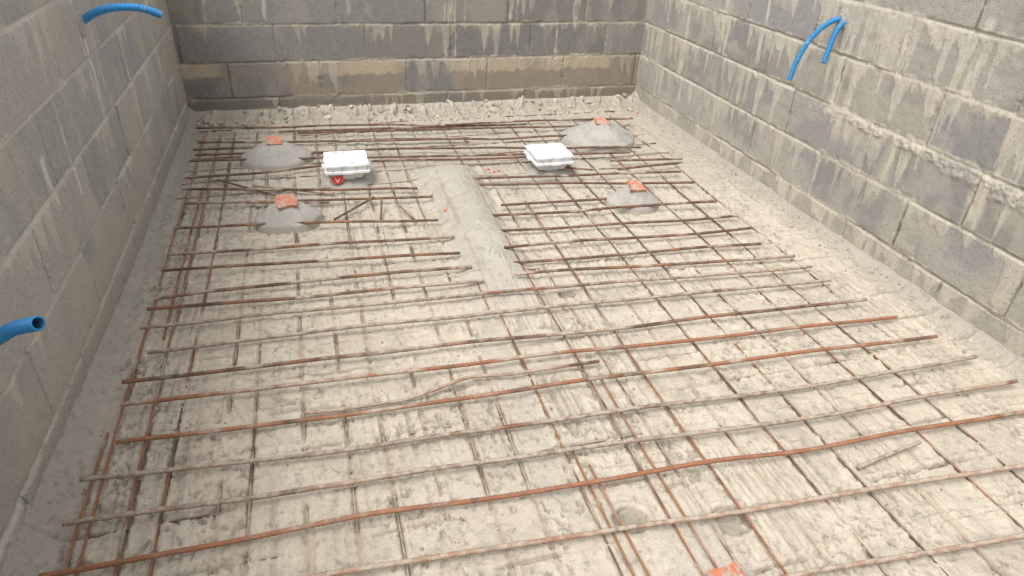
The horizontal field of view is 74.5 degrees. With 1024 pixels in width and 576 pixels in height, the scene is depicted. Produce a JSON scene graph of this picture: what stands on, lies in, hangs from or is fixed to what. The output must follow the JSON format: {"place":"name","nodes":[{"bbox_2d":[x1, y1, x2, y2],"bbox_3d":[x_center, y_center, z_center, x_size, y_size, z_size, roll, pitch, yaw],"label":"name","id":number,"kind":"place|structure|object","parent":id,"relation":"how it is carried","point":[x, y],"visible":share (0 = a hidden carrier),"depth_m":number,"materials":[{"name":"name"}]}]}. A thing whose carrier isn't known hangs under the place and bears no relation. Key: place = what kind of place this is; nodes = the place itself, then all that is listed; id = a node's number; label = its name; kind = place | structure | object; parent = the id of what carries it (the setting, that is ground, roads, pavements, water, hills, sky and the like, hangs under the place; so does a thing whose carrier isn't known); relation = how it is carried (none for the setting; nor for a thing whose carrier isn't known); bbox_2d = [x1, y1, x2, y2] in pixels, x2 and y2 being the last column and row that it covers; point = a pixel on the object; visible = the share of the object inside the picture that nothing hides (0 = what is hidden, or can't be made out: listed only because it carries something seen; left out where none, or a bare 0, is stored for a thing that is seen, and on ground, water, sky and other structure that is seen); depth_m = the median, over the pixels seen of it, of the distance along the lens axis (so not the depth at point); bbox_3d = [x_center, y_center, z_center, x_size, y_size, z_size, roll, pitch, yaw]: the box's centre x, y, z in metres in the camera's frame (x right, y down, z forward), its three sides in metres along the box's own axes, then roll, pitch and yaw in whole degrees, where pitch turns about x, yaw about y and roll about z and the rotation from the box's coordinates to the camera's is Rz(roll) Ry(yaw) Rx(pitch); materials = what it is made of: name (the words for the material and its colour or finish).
{"place":"outdoors","nodes":[
{"label":"outdoors","id":0,"kind":"place"},
{"bbox_2d":[0,0,188,572],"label":"block wall","id":1,"kind":"structure","parent":0,"point":[93,124],"depth_m":1.85,"materials":[{"name":"concrete"}]},
{"bbox_2d":[0,316,45,345],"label":"corrugated hose","id":2,"kind":"object","parent":1,"relation":"attached to","point":[10,330],"visible":1,"depth_m":1.17,"materials":[{"name":"blue plastic"}]},
{"bbox_2d":[75,10,86,37],"bbox_3d":[-1.369,-0.837,2.135,0.030,0.086,0.075,-8,33,-18],"label":"mortar collar","id":3,"kind":"object","parent":1,"relation":"attached to","point":[81,25],"visible":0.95,"depth_m":2.12,"materials":[{"name":"grey concrete"}]},
{"bbox_2d":[82,3,161,24],"bbox_3d":[-1.282,-0.857,2.144,0.309,0.101,0.058,-10,34,-20],"label":"corrugated hose","id":4,"kind":"object","parent":1,"relation":"attached to","point":[88,16],"visible":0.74,"depth_m":2.12,"materials":[{"name":"blue plastic"}]},
{"bbox_2d":[166,0,647,111],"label":"block wall","id":5,"kind":"structure","parent":0,"point":[250,54],"depth_m":3.98,"materials":[{"name":"concrete"}]},
{"bbox_2d":[0,91,1023,575],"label":"concrete floor","id":6,"kind":"structure","parent":0,"point":[928,515],"depth_m":1.98,"materials":[{"name":"grey concrete"}]},
{"bbox_2d":[217,179,275,196],"bbox_3d":[-1.149,-0.440,3.019,0.432,0.024,0.011,14,33,18],"label":"loose rebar","id":7,"kind":"object","parent":6,"relation":"on","point":[238,185],"visible":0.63,"depth_m":3.04,"materials":[{"name":"metal"}]},
{"bbox_2d":[240,136,313,172],"bbox_3d":[-1.175,-0.683,3.348,0.357,0.143,0.300,-6,33,-15],"label":"mortar mound","id":8,"kind":"object","parent":6,"relation":"on","point":[270,153],"visible":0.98,"depth_m":3.28,"materials":[{"name":"concrete"}]},
{"bbox_2d":[246,201,329,203],"bbox_3d":[-0.968,-0.369,2.911,0.346,0.021,0.011,-3,32,-9],"label":"loose rebar","id":9,"kind":"object","parent":6,"relation":"on","point":[273,202],"visible":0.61,"depth_m":2.90,"materials":[{"name":"metal"}]},
{"bbox_2d":[254,193,323,235],"bbox_3d":[-0.930,-0.323,2.791,0.283,0.136,0.234,-6,33,-15],"label":"mortar mound","id":10,"kind":"object","parent":6,"relation":"on","point":[283,213],"visible":1,"depth_m":2.73,"materials":[{"name":"concrete"}]},
{"bbox_2d":[322,150,372,188],"bbox_3d":[-0.779,-0.553,3.183,0.249,0.130,0.234,-6,33,-15],"label":"pool drain box","id":11,"kind":"object","parent":6,"relation":"on","point":[346,169],"visible":1,"depth_m":3.13,"materials":[{"name":"white plastic"}]},
{"bbox_2d":[333,196,374,219],"bbox_3d":[-0.676,-0.343,2.890,0.012,0.029,0.241,21,36,26],"label":"loose rebar","id":12,"kind":"object","parent":6,"relation":"on","point":[353,208],"visible":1,"depth_m":2.88,"materials":[{"name":"metal"}]},
{"bbox_2d":[380,200,382,219],"bbox_3d":[-0.561,-0.334,2.886,0.011,0.046,0.124,-1,32,-7],"label":"loose rebar","id":13,"kind":"object","parent":6,"relation":"on","point":[381,203],"visible":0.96,"depth_m":2.89,"materials":[{"name":"metal"}]},
{"bbox_2d":[399,205,414,218],"bbox_3d":[-0.447,-0.320,2.880,0.011,0.025,0.140,-19,38,-32],"label":"loose rebar","id":14,"kind":"object","parent":6,"relation":"on","point":[407,213],"visible":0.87,"depth_m":2.88,"materials":[{"name":"metal"}]},
{"bbox_2d":[304,360,599,414],"bbox_3d":[-0.150,0.278,1.939,0.868,0.021,0.046,-8,33,-18],"label":"loose rebar","id":15,"kind":"object","parent":6,"relation":"on","point":[366,405],"visible":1,"depth_m":1.92,"materials":[{"name":"metal"}]},
{"bbox_2d":[39,117,1023,575],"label":"rebar grid","id":16,"kind":"object","parent":6,"relation":"on","point":[493,461],"visible":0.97,"depth_m":2.04,"materials":[{"name":"metal"}]},
{"bbox_2d":[47,93,1023,575],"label":"mortar crumbs","id":17,"kind":"object","parent":6,"relation":"on","point":[327,115],"visible":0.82,"depth_m":2.53,"materials":[{"name":"grey concrete"}]},
{"bbox_2d":[444,112,638,211],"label":"clay fragments","id":18,"kind":"object","parent":6,"relation":"on","point":[488,169],"visible":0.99,"depth_m":3.39,"materials":[{"name":"orange ceramic"}]},
{"bbox_2d":[63,111,1023,575],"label":"welded wire","id":19,"kind":"object","parent":6,"relation":"on","point":[217,513],"visible":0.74,"depth_m":1.94,"materials":[{"name":"metal"}]},
{"bbox_2d":[524,143,574,181],"bbox_3d":[0.185,-0.630,3.389,0.240,0.130,0.237,-7,33,-16],"label":"pool drain box","id":20,"kind":"object","parent":6,"relation":"on","point":[551,159],"visible":0.97,"depth_m":3.33,"materials":[{"name":"white plastic"}]},
{"bbox_2d":[564,167,592,170],"bbox_3d":[0.301,-0.601,3.375,0.208,0.021,0.011,9,32,10],"label":"loose rebar","id":21,"kind":"object","parent":6,"relation":"on","point":[578,168],"visible":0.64,"depth_m":3.37,"materials":[{"name":"metal"}]},
{"bbox_2d":[558,117,633,152],"bbox_3d":[0.499,-0.888,3.811,0.457,0.152,0.398,-6,33,-15],"label":"mortar mound","id":22,"kind":"object","parent":6,"relation":"on","point":[599,131],"visible":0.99,"depth_m":3.73,"materials":[{"name":"concrete"}]},
{"bbox_2d":[604,180,658,215],"bbox_3d":[0.556,-0.430,3.090,0.258,0.129,0.223,-6,33,-15],"label":"mortar mound","id":23,"kind":"object","parent":6,"relation":"on","point":[634,192],"visible":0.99,"depth_m":3.04,"materials":[{"name":"concrete"}]},
{"bbox_2d":[703,560,756,575],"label":"mortar mound","id":24,"kind":"object","parent":6,"relation":"on","point":[733,568],"visible":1,"depth_m":1.44,"materials":[{"name":"orange brick"}]},
{"bbox_2d":[856,441,920,469],"bbox_3d":[0.995,0.439,1.774,0.222,0.024,0.012,-11,34,-21],"label":"loose rebar","id":25,"kind":"object","parent":6,"relation":"on","point":[884,456],"visible":1,"depth_m":1.77,"materials":[{"name":"metal"}]},
{"bbox_2d":[635,0,1023,357],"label":"block wall","id":26,"kind":"structure","parent":0,"point":[890,134],"depth_m":2.58,"materials":[{"name":"concrete"}]},
{"bbox_2d":[787,16,840,79],"bbox_3d":[1.274,-0.990,2.771,0.233,0.266,0.033,-4,32,-10],"label":"corrugated hose","id":27,"kind":"object","parent":26,"relation":"attached to","point":[809,40],"visible":0.91,"depth_m":2.74,"materials":[{"name":"blue plastic"}]},
{"bbox_2d":[821,21,845,63],"bbox_3d":[1.320,-1.003,2.723,0.173,0.168,0.035,-20,38,-33],"label":"corrugated hose","id":28,"kind":"object","parent":26,"relation":"attached to","point":[839,26],"visible":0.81,"depth_m":2.69,"materials":[{"name":"blue plastic"}]},
{"bbox_2d":[836,8,849,29],"bbox_3d":[1.336,-1.083,2.709,0.030,0.088,0.070,-6,33,-15],"label":"mortar collar","id":29,"kind":"object","parent":26,"relation":"attached to","point":[844,14],"visible":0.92,"depth_m":2.69,"materials":[{"name":"grey concrete"}]}
]}

